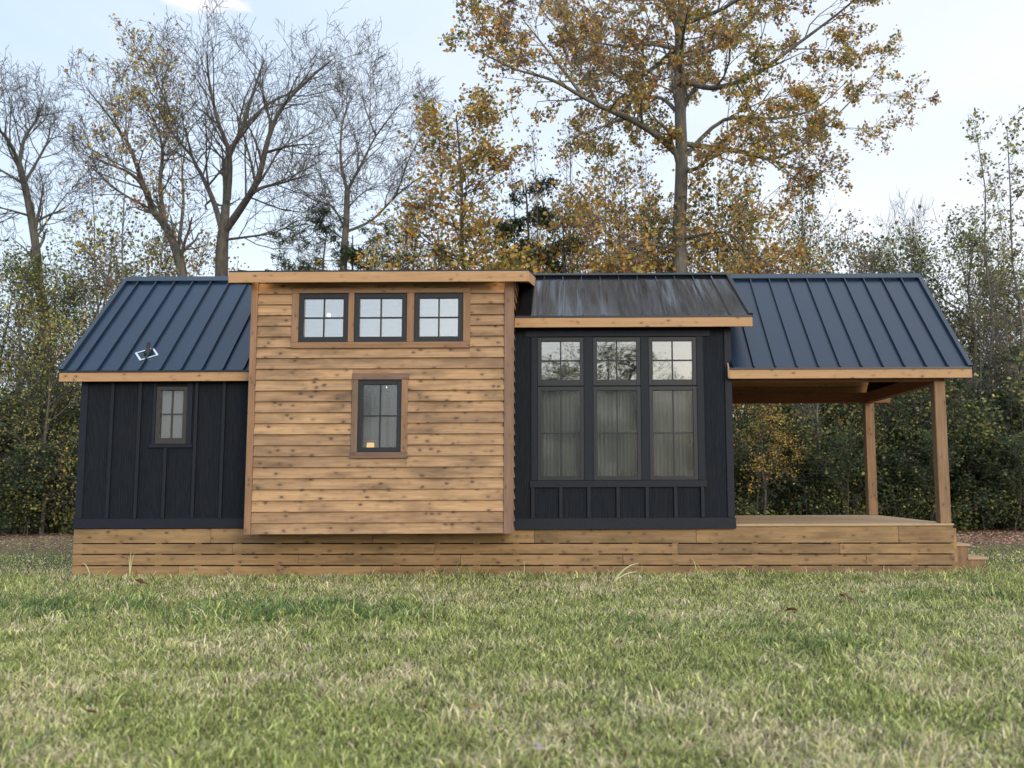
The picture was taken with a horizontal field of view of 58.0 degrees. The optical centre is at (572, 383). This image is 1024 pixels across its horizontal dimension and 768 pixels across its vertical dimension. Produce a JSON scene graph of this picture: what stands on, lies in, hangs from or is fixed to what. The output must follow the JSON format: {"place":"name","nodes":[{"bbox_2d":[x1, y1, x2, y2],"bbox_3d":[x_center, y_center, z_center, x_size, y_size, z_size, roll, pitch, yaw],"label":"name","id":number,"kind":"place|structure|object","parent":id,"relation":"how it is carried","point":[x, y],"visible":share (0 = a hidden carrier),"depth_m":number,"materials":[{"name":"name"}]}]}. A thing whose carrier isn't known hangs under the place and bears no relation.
{"place":"outdoors","nodes":[
{"label":"outdoors","id":0,"kind":"place"},
{"bbox_2d":[0,351,65,533],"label":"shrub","id":1,"kind":"object","parent":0,"point":[24,430],"visible":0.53,"depth_m":26.36,"materials":[{"name":"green plant"}]},
{"bbox_2d":[0,517,1023,767],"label":"ground","id":2,"kind":"structure","parent":0,"point":[54,541],"depth_m":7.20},
{"bbox_2d":[0,239,65,412],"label":"grey twiggy tree","id":3,"kind":"object","parent":2,"relation":"on","point":[1,322],"visible":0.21,"depth_m":29.40,"materials":[{"name":"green plant"}]},
{"bbox_2d":[0,421,74,535],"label":"shrub","id":4,"kind":"object","parent":2,"relation":"on","point":[7,511],"visible":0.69,"depth_m":25.08,"materials":[{"name":"green plant"}]},
{"bbox_2d":[0,255,75,531],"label":"yellowing tree","id":5,"kind":"object","parent":2,"relation":"on","point":[15,335],"visible":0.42,"depth_m":27.27,"materials":[{"name":"green plant"}]},
{"bbox_2d":[0,359,77,531],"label":"green tree","id":6,"kind":"object","parent":2,"relation":"on","point":[40,386],"visible":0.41,"depth_m":26.48,"materials":[{"name":"green plant"}]},
{"bbox_2d":[0,432,78,534],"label":"shrub","id":7,"kind":"object","parent":2,"relation":"on","point":[59,526],"visible":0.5,"depth_m":25.30,"materials":[{"name":"green plant"}]},
{"bbox_2d":[0,381,79,531],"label":"shrub","id":8,"kind":"object","parent":2,"relation":"on","point":[10,406],"visible":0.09,"depth_m":26.05,"materials":[{"name":"green plant"}]},
{"bbox_2d":[0,380,80,531],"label":"shrub","id":9,"kind":"object","parent":2,"relation":"on","point":[71,417],"visible":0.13,"depth_m":26.95,"materials":[{"name":"green plant"}]},
{"bbox_2d":[0,308,86,534],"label":"yellowing tree","id":10,"kind":"object","parent":2,"relation":"on","point":[49,402],"visible":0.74,"depth_m":25.38,"materials":[{"name":"green plant"}]},
{"bbox_2d":[0,239,97,529],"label":"green tree","id":11,"kind":"object","parent":2,"relation":"on","point":[52,273],"visible":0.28,"depth_m":29.17,"materials":[{"name":"green plant"}]},
{"bbox_2d":[0,236,102,531],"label":"green tree","id":12,"kind":"object","parent":2,"relation":"on","point":[15,268],"visible":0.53,"depth_m":27.73,"materials":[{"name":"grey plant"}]},
{"bbox_2d":[3,260,101,420],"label":"green tree","id":13,"kind":"object","parent":2,"relation":"on","point":[62,286],"visible":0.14,"depth_m":31.16,"materials":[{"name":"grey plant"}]},
{"bbox_2d":[0,45,117,401],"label":"bare tree","id":14,"kind":"object","parent":2,"relation":"on","point":[29,205],"visible":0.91,"depth_m":30.12,"materials":[{"name":"grey plant"}]},
{"bbox_2d":[13,244,143,402],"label":"green tree","id":15,"kind":"object","parent":2,"relation":"on","point":[118,272],"visible":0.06,"depth_m":32.12,"materials":[{"name":"green plant"}]},
{"bbox_2d":[1,173,164,440],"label":"yellowing tree","id":16,"kind":"object","parent":2,"relation":"on","point":[85,249],"visible":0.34,"depth_m":28.20,"materials":[{"name":"green plant"}]},
{"bbox_2d":[51,151,134,394],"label":"wispy tree","id":17,"kind":"object","parent":2,"relation":"on","point":[92,266],"visible":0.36,"depth_m":28.88,"materials":[{"name":"green plant"}]},
{"bbox_2d":[19,12,228,275],"bbox_3d":[-13.645,-3.611,28.205,5.531,16.247,5.362,2,-6,-20],"label":"thinning tree","id":18,"kind":"object","parent":2,"relation":"on","point":[178,253],"visible":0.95,"depth_m":28.33,"materials":[{"name":"grey plant"}]},
{"bbox_2d":[83,81,205,316],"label":"wispy tree","id":19,"kind":"object","parent":2,"relation":"on","point":[131,202],"visible":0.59,"depth_m":26.94,"materials":[{"name":"green plant"}]},
{"bbox_2d":[91,222,214,320],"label":"yellowing tree","id":20,"kind":"object","parent":2,"relation":"on","point":[152,259],"visible":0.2,"depth_m":29.01,"materials":[{"name":"yellow plant"}]},
{"bbox_2d":[91,228,249,321],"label":"golden tree","id":21,"kind":"object","parent":2,"relation":"on","point":[202,255],"visible":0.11,"depth_m":30.36,"materials":[{"name":"yellow plant"}]},
{"bbox_2d":[79,0,408,275],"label":"bare tree","id":22,"kind":"object","parent":2,"relation":"on","point":[225,223],"visible":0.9,"depth_m":28.87,"materials":[{"name":"grey plant"}]},
{"bbox_2d":[265,204,371,269],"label":"pine tree","id":23,"kind":"object","parent":2,"relation":"on","point":[347,251],"visible":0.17,"depth_m":30.26,"materials":[{"name":"green plant"}]},
{"bbox_2d":[317,222,389,269],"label":"pine tree","id":24,"kind":"object","parent":2,"relation":"on","point":[338,245],"visible":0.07,"depth_m":32.48,"materials":[{"name":"green plant"}]},
{"bbox_2d":[241,18,472,269],"bbox_3d":[-7.431,-3.777,31.236,7.994,17.146,6.768,0,-6,0],"label":"bare tree","id":25,"kind":"object","parent":2,"relation":"on","point":[346,230],"visible":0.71,"depth_m":31.57,"materials":[{"name":"brown plant"}]},
{"bbox_2d":[307,204,458,269],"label":"golden tree","id":26,"kind":"object","parent":2,"relation":"on","point":[370,259],"visible":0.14,"depth_m":27.86,"materials":[{"name":"yellow plant"}]},
{"bbox_2d":[354,199,455,269],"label":"tree","id":27,"kind":"object","parent":2,"relation":"on","point":[377,238],"visible":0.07,"depth_m":30.41,"materials":[{"name":"green plant"}]},
{"bbox_2d":[364,202,510,269],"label":"golden tree","id":28,"kind":"object","parent":2,"relation":"on","point":[420,248],"visible":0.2,"depth_m":28.18,"materials":[{"name":"yellow plant"}]},
{"bbox_2d":[355,81,563,272],"bbox_3d":[-3.228,-2.547,29.588,6.683,14.382,6.176,-1,-6,4],"label":"orange tree","id":29,"kind":"object","parent":2,"relation":"on","point":[497,164],"visible":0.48,"depth_m":29.12,"materials":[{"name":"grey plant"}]},
{"bbox_2d":[424,205,571,272],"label":"golden tree","id":30,"kind":"object","parent":2,"relation":"on","point":[492,267],"visible":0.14,"depth_m":28.17,"materials":[{"name":"yellow plant"}]},
{"bbox_2d":[0,527,1023,707],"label":"leaf litter","id":31,"kind":"object","parent":2,"relation":"on","point":[1007,537],"visible":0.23,"depth_m":21.97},
{"bbox_2d":[58,268,972,576],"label":"tiny house","id":32,"kind":"structure","parent":2,"relation":"on","point":[268,462],"depth_m":13.93,"materials":[{"name":"black wood"}]},
{"bbox_2d":[155,386,187,443],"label":"window","id":33,"kind":"structure","parent":32,"relation":"in","point":[158,440],"depth_m":14.09,"materials":[{"name":"black glass"}]},
{"bbox_2d":[161,391,183,437],"bbox_3d":[-6.144,0.490,14.219,0.430,0.870,0.011,0,-6,0],"label":"curtain","id":34,"kind":"object","parent":32,"relation":"hanging from","point":[177,419],"visible":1,"depth_m":14.22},
{"bbox_2d":[298,294,348,341],"bbox_3d":[-3.705,-0.980,13.724,0.730,0.724,0.080,0,-6,0],"label":"window","id":35,"kind":"structure","parent":32,"relation":"in","point":[303,297],"depth_m":13.70,"materials":[{"name":"paint"}]},
{"bbox_2d":[370,385,385,446],"bbox_3d":[-2.898,0.497,13.709,0.221,1.020,0.028,0,-6,0],"label":"curtain","id":36,"kind":"object","parent":32,"relation":"hanging from","point":[375,398],"visible":0.68,"depth_m":13.71,"materials":[{"name":"fabric"}]},
{"bbox_2d":[357,380,401,451],"bbox_3d":[-2.841,0.472,13.569,0.635,1.060,0.080,0,-6,0],"label":"window","id":37,"kind":"structure","parent":32,"relation":"in","point":[360,448],"depth_m":13.54,"materials":[{"name":"paint"}]},
{"bbox_2d":[354,293,406,341],"bbox_3d":[-2.858,-0.984,13.724,0.777,0.724,0.080,0,-6,0],"label":"window","id":38,"kind":"structure","parent":32,"relation":"in","point":[358,297],"depth_m":13.69,"materials":[{"name":"paint"}]},
{"bbox_2d":[389,385,396,446],"bbox_3d":[-2.639,0.497,13.718,0.180,1.020,0.030,0,-6,0],"label":"curtain","id":39,"kind":"object","parent":32,"relation":"hanging from","point":[393,406],"visible":0.4,"depth_m":13.72,"materials":[{"name":"fabric"}]},
{"bbox_2d":[414,293,462,341],"bbox_3d":[-1.996,-0.988,13.724,0.721,0.724,0.080,0,-6,0],"label":"window","id":40,"kind":"structure","parent":32,"relation":"in","point":[418,296],"depth_m":13.69,"materials":[{"name":"paint"}]},
{"bbox_2d":[542,391,579,475],"bbox_3d":[-0.185,0.806,14.178,0.709,1.560,0.031,0,-6,0],"label":"curtain","id":41,"kind":"object","parent":32,"relation":"hanging from","point":[551,424],"visible":0.52,"depth_m":14.18,"materials":[{"name":"fabric"}]},
{"bbox_2d":[538,387,583,480],"bbox_3d":[-0.185,0.754,14.044,0.708,1.425,0.070,0,-6,0],"label":"window","id":42,"kind":"structure","parent":32,"relation":"in","point":[540,478],"depth_m":14.01,"materials":[{"name":"paint"}]},
{"bbox_2d":[538,337,583,385],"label":"window","id":43,"kind":"structure","parent":32,"relation":"in","point":[541,382],"depth_m":14.13,"materials":[{"name":"paint"}]},
{"bbox_2d":[597,391,636,475],"bbox_3d":[0.674,0.802,14.178,0.728,1.560,0.031,0,-6,0],"label":"curtain","id":44,"kind":"object","parent":32,"relation":"hanging from","point":[627,443],"visible":0.56,"depth_m":14.18,"materials":[{"name":"fabric"}]},
{"bbox_2d":[593,337,640,385],"bbox_3d":[0.670,-0.344,14.160,0.726,0.747,0.070,0,-6,0],"label":"window","id":45,"kind":"structure","parent":32,"relation":"in","point":[596,382],"depth_m":14.12,"materials":[{"name":"paint"}]},
{"bbox_2d":[593,386,641,479],"bbox_3d":[0.675,0.750,14.044,0.726,1.425,0.070,0,-6,0],"label":"window","id":46,"kind":"structure","parent":32,"relation":"in","point":[623,388],"depth_m":14.02,"materials":[{"name":"paint"}]},
{"bbox_2d":[648,337,696,384],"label":"window","id":47,"kind":"structure","parent":32,"relation":"in","point":[693,381],"depth_m":14.13,"materials":[{"name":"paint"}]},
{"bbox_2d":[653,391,693,475],"bbox_3d":[1.529,0.799,14.178,0.733,1.560,0.030,0,-6,0],"label":"curtain","id":48,"kind":"object","parent":32,"relation":"hanging from","point":[663,443],"visible":0.52,"depth_m":14.18,"materials":[{"name":"fabric"}]},
{"bbox_2d":[649,386,697,479],"bbox_3d":[1.530,0.747,14.044,0.731,1.425,0.070,0,-6,0],"label":"window","id":49,"kind":"structure","parent":32,"relation":"in","point":[651,388],"depth_m":14.02,"materials":[{"name":"paint"}]},
{"bbox_2d":[489,173,571,272],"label":"cedar tree","id":50,"kind":"object","parent":2,"relation":"on","point":[512,228],"visible":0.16,"depth_m":30.91,"materials":[{"name":"green plant"}]},
{"bbox_2d":[517,124,595,272],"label":"wispy tree","id":51,"kind":"object","parent":2,"relation":"on","point":[533,174],"visible":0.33,"depth_m":29.77,"materials":[{"name":"yellow plant"}]},
{"bbox_2d":[521,115,593,272],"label":"wispy tree","id":52,"kind":"object","parent":2,"relation":"on","point":[563,127],"visible":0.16,"depth_m":31.34,"materials":[{"name":"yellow plant"}]},
{"bbox_2d":[534,209,598,272],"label":"tree","id":53,"kind":"object","parent":2,"relation":"on","point":[560,266],"visible":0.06,"depth_m":31.65,"materials":[{"name":"green plant"}]},
{"bbox_2d":[485,167,654,272],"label":"golden tree","id":54,"kind":"object","parent":2,"relation":"on","point":[581,256],"visible":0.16,"depth_m":27.92,"materials":[{"name":"yellow plant"}]},
{"bbox_2d":[552,110,681,272],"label":"golden tree","id":55,"kind":"object","parent":2,"relation":"on","point":[630,234],"visible":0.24,"depth_m":28.26,"materials":[{"name":"yellow plant"}]},
{"bbox_2d":[579,126,670,272],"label":"wispy tree","id":56,"kind":"object","parent":2,"relation":"on","point":[606,161],"visible":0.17,"depth_m":29.03,"materials":[{"name":"yellow plant"}]},
{"bbox_2d":[608,156,672,270],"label":"wispy tree","id":57,"kind":"object","parent":2,"relation":"on","point":[630,200],"visible":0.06,"depth_m":30.12,"materials":[{"name":"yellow plant"}]},
{"bbox_2d":[590,167,722,272],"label":"golden tree","id":58,"kind":"object","parent":2,"relation":"on","point":[655,221],"visible":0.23,"depth_m":27.11,"materials":[{"name":"yellow plant"}]},
{"bbox_2d":[630,145,689,271],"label":"wispy tree","id":59,"kind":"object","parent":2,"relation":"on","point":[655,175],"visible":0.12,"depth_m":33.17,"materials":[{"name":"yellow plant"}]},
{"bbox_2d":[437,0,941,273],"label":"autumn tree","id":60,"kind":"object","parent":2,"relation":"on","point":[682,15],"visible":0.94,"depth_m":25.92,"materials":[{"name":"orange plant"}]},
{"bbox_2d":[633,197,747,412],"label":"golden tree","id":61,"kind":"object","parent":2,"relation":"on","point":[687,247],"visible":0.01,"depth_m":29.98,"materials":[{"name":"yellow plant"}]},
{"bbox_2d":[620,147,820,451],"bbox_3d":[4.105,-1.342,27.539,7.946,11.449,5.381,-3,-7,27],"label":"golden tree","id":62,"kind":"object","parent":2,"relation":"on","point":[718,243],"visible":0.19,"depth_m":27.72,"materials":[{"name":"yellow plant"}]},
{"bbox_2d":[637,148,839,505],"bbox_3d":[4.931,-1.451,27.854,6.489,11.733,6.299,4,-8,-37],"label":"golden tree","id":63,"kind":"object","parent":2,"relation":"on","point":[708,196],"visible":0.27,"depth_m":27.67,"materials":[{"name":"yellow plant"}]},
{"bbox_2d":[733,404,808,514],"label":"golden tree","id":64,"kind":"object","parent":2,"relation":"on","point":[763,461],"visible":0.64,"depth_m":24.46,"materials":[{"name":"yellow plant"}]},
{"bbox_2d":[733,404,819,514],"bbox_3d":[4.944,2.394,25.343,4.440,3.656,4.272,0,-6,2],"label":"shrub","id":65,"kind":"object","parent":2,"relation":"on","point":[753,508],"visible":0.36,"depth_m":24.88,"materials":[{"name":"green plant"}]},
{"bbox_2d":[700,192,867,449],"bbox_3d":[6.505,-0.905,30.042,5.207,11.078,7.689,5,-8,-39],"label":"golden tree","id":66,"kind":"object","parent":2,"relation":"on","point":[787,242],"visible":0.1,"depth_m":29.58,"materials":[{"name":"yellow plant"}]},
{"bbox_2d":[733,410,853,514],"bbox_3d":[6.262,2.682,26.273,4.143,3.572,3.986,5,-8,-40],"label":"shrub","id":67,"kind":"object","parent":2,"relation":"on","point":[812,448],"visible":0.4,"depth_m":25.00,"materials":[{"name":"green plant"}]},
{"bbox_2d":[773,137,828,420],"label":"slender tree","id":68,"kind":"object","parent":2,"relation":"on","point":[802,223],"visible":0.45,"depth_m":28.33,"materials":[{"name":"green plant"}]},
{"bbox_2d":[752,191,853,408],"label":"green tree","id":69,"kind":"object","parent":2,"relation":"on","point":[799,229],"visible":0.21,"depth_m":29.93,"materials":[{"name":"green plant"}]},
{"bbox_2d":[781,404,835,514],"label":"bare sapling","id":70,"kind":"object","parent":2,"relation":"on","point":[808,442],"visible":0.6,"depth_m":25.15,"materials":[{"name":"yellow plant"}]},
{"bbox_2d":[789,264,833,514],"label":"bare sapling","id":71,"kind":"object","parent":2,"relation":"on","point":[816,412],"visible":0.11,"depth_m":25.18,"materials":[{"name":"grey plant"}]},
{"bbox_2d":[733,403,898,514],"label":"tree","id":72,"kind":"object","parent":2,"relation":"on","point":[833,406],"visible":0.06,"depth_m":27.09,"materials":[{"name":"green plant"}]},
{"bbox_2d":[759,410,901,514],"bbox_3d":[7.206,2.479,25.595,4.099,3.508,4.260,-5,-7,36],"label":"shrub","id":73,"kind":"object","parent":2,"relation":"on","point":[836,478],"visible":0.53,"depth_m":24.65,"materials":[{"name":"green plant"}]},
{"bbox_2d":[786,209,896,410],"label":"grey twiggy tree","id":74,"kind":"object","parent":2,"relation":"on","point":[859,262],"visible":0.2,"depth_m":30.98,"materials":[{"name":"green plant"}]},
{"bbox_2d":[733,378,972,515],"bbox_3d":[8.236,1.713,27.784,6.024,5.634,7.232,3,-7,-29],"label":"yellowing shrub","id":75,"kind":"object","parent":2,"relation":"on","point":[854,418],"visible":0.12,"depth_m":25.58,"materials":[{"name":"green plant"}]},
{"bbox_2d":[797,400,953,518],"bbox_3d":[8.481,2.561,26.422,4.330,3.881,4.501,-2,-6,12],"label":"shrub","id":76,"kind":"object","parent":2,"relation":"on","point":[902,444],"visible":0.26,"depth_m":25.17,"materials":[{"name":"green plant"}]},
{"bbox_2d":[777,380,1015,518],"bbox_3d":[9.425,1.822,27.522,6.022,5.377,6.258,3,-7,-29],"label":"shrub","id":77,"kind":"object","parent":2,"relation":"on","point":[892,401],"visible":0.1,"depth_m":25.93,"materials":[{"name":"green plant"}]},
{"bbox_2d":[835,205,982,403],"bbox_3d":[12.425,-0.732,34.291,5.589,11.641,6.213,-3,-6,21],"label":"grey twiggy tree","id":78,"kind":"object","parent":2,"relation":"on","point":[896,223],"visible":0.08,"depth_m":34.53,"materials":[{"name":"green plant"}]},
{"bbox_2d":[835,406,990,525],"bbox_3d":[9.410,2.427,25.502,4.180,3.578,4.345,-4,-7,33],"label":"shrub","id":79,"kind":"object","parent":2,"relation":"on","point":[913,498],"visible":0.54,"depth_m":24.59,"materials":[{"name":"green plant"}]},
{"bbox_2d":[889,189,936,281],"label":"bare sapling","id":80,"kind":"object","parent":2,"relation":"on","point":[894,218],"visible":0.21,"depth_m":37.98,"materials":[{"name":"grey plant"}]},
{"bbox_2d":[857,225,981,354],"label":"grey twiggy tree","id":81,"kind":"object","parent":2,"relation":"on","point":[886,243],"visible":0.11,"depth_m":32.80,"materials":[{"name":"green plant"}]},
{"bbox_2d":[860,216,1018,418],"bbox_3d":[11.891,-0.541,30.953,6.517,10.530,5.714,-2,-6,20],"label":"green tree","id":82,"kind":"object","parent":2,"relation":"on","point":[915,247],"visible":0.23,"depth_m":31.54,"materials":[{"name":"green plant"}]},
{"bbox_2d":[876,341,1023,528],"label":"shrub","id":83,"kind":"object","parent":2,"relation":"on","point":[1016,359],"visible":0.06,"depth_m":26.46,"materials":[{"name":"green plant"}]},
{"bbox_2d":[877,358,1023,527],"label":"yellowing shrub","id":84,"kind":"object","parent":2,"relation":"on","point":[1015,387],"visible":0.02,"depth_m":25.60,"materials":[{"name":"green plant"}]},
{"bbox_2d":[879,389,1023,532],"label":"shrub","id":85,"kind":"object","parent":2,"relation":"on","point":[987,445],"visible":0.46,"depth_m":24.62,"materials":[{"name":"green plant"}]},
{"bbox_2d":[880,202,1023,423],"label":"green tree","id":86,"kind":"object","parent":2,"relation":"on","point":[975,245],"visible":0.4,"depth_m":29.58,"materials":[{"name":"green plant"}]},
{"bbox_2d":[946,204,989,360],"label":"slender tree","id":87,"kind":"object","parent":2,"relation":"on","point":[971,224],"visible":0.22,"depth_m":33.80,"materials":[{"name":"green plant"}]},
{"bbox_2d":[945,374,990,530],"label":"bare sapling","id":88,"kind":"object","parent":2,"relation":"on","point":[962,413],"visible":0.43,"depth_m":25.34,"materials":[{"name":"green plant"}]},
{"bbox_2d":[957,542,988,569],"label":"wooden steps","id":89,"kind":"structure","parent":2,"relation":"on","point":[964,556],"depth_m":14.26,"materials":[{"name":"brown wood"}]},
{"bbox_2d":[931,415,1023,532],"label":"shrub","id":90,"kind":"object","parent":2,"relation":"on","point":[1013,471],"visible":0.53,"depth_m":24.46,"materials":[{"name":"green plant"}]},
{"bbox_2d":[949,266,1007,528],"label":"bare sapling","id":91,"kind":"object","parent":2,"relation":"on","point":[995,327],"visible":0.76,"depth_m":26.88,"materials":[{"name":"green plant"}]},
{"bbox_2d":[936,258,1023,396],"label":"green tree","id":92,"kind":"object","parent":2,"relation":"on","point":[1005,297],"visible":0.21,"depth_m":30.36,"materials":[{"name":"green plant"}]},
{"bbox_2d":[945,305,1016,422],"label":"tree","id":93,"kind":"object","parent":2,"relation":"on","point":[966,350],"visible":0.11,"depth_m":28.18,"materials":[{"name":"green plant"}]},
{"bbox_2d":[943,107,1023,526],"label":"slender tree","id":94,"kind":"object","parent":2,"relation":"on","point":[984,222],"visible":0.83,"depth_m":28.04,"materials":[{"name":"green plant"}]},
{"bbox_2d":[948,217,1023,396],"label":"yellowing tree","id":95,"kind":"object","parent":2,"relation":"on","point":[980,266],"visible":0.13,"depth_m":31.26,"materials":[{"name":"green plant"}]},
{"bbox_2d":[950,263,1023,382],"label":"grey twiggy tree","id":96,"kind":"object","parent":2,"relation":"on","point":[997,300],"visible":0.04,"depth_m":31.47,"materials":[{"name":"green plant"}]},
{"bbox_2d":[951,410,1023,530],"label":"shrub","id":97,"kind":"object","parent":2,"relation":"on","point":[1011,456],"visible":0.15,"depth_m":24.90,"materials":[{"name":"green plant"}]},
{"bbox_2d":[965,239,1023,524],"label":"bare sapling","id":98,"kind":"object","parent":2,"relation":"on","point":[992,293],"visible":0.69,"depth_m":27.41,"materials":[{"name":"green plant"}]},
{"bbox_2d":[966,250,1023,399],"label":"green tree","id":99,"kind":"object","parent":2,"relation":"on","point":[1021,300],"visible":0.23,"depth_m":30.20,"materials":[{"name":"green plant"}]},
{"bbox_2d":[973,360,1023,527],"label":"bare sapling","id":100,"kind":"object","parent":2,"relation":"on","point":[1019,385],"visible":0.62,"depth_m":25.22,"materials":[{"name":"green plant"}]},
{"bbox_2d":[977,170,1023,388],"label":"slender tree","id":101,"kind":"object","parent":2,"relation":"on","point":[995,200],"visible":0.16,"depth_m":32.79,"materials":[{"name":"green plant"}]},
{"bbox_2d":[981,106,1023,399],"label":"slender tree","id":102,"kind":"object","parent":2,"relation":"on","point":[1021,190],"visible":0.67,"depth_m":28.59,"materials":[{"name":"green plant"}]},
{"bbox_2d":[981,274,1023,433],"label":"bare sapling","id":103,"kind":"object","parent":2,"relation":"on","point":[1004,349],"visible":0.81,"depth_m":26.68,"materials":[{"name":"green plant"}]},
{"bbox_2d":[0,0,1023,419],"label":"sky","id":104,"kind":"structure","parent":0,"point":[970,51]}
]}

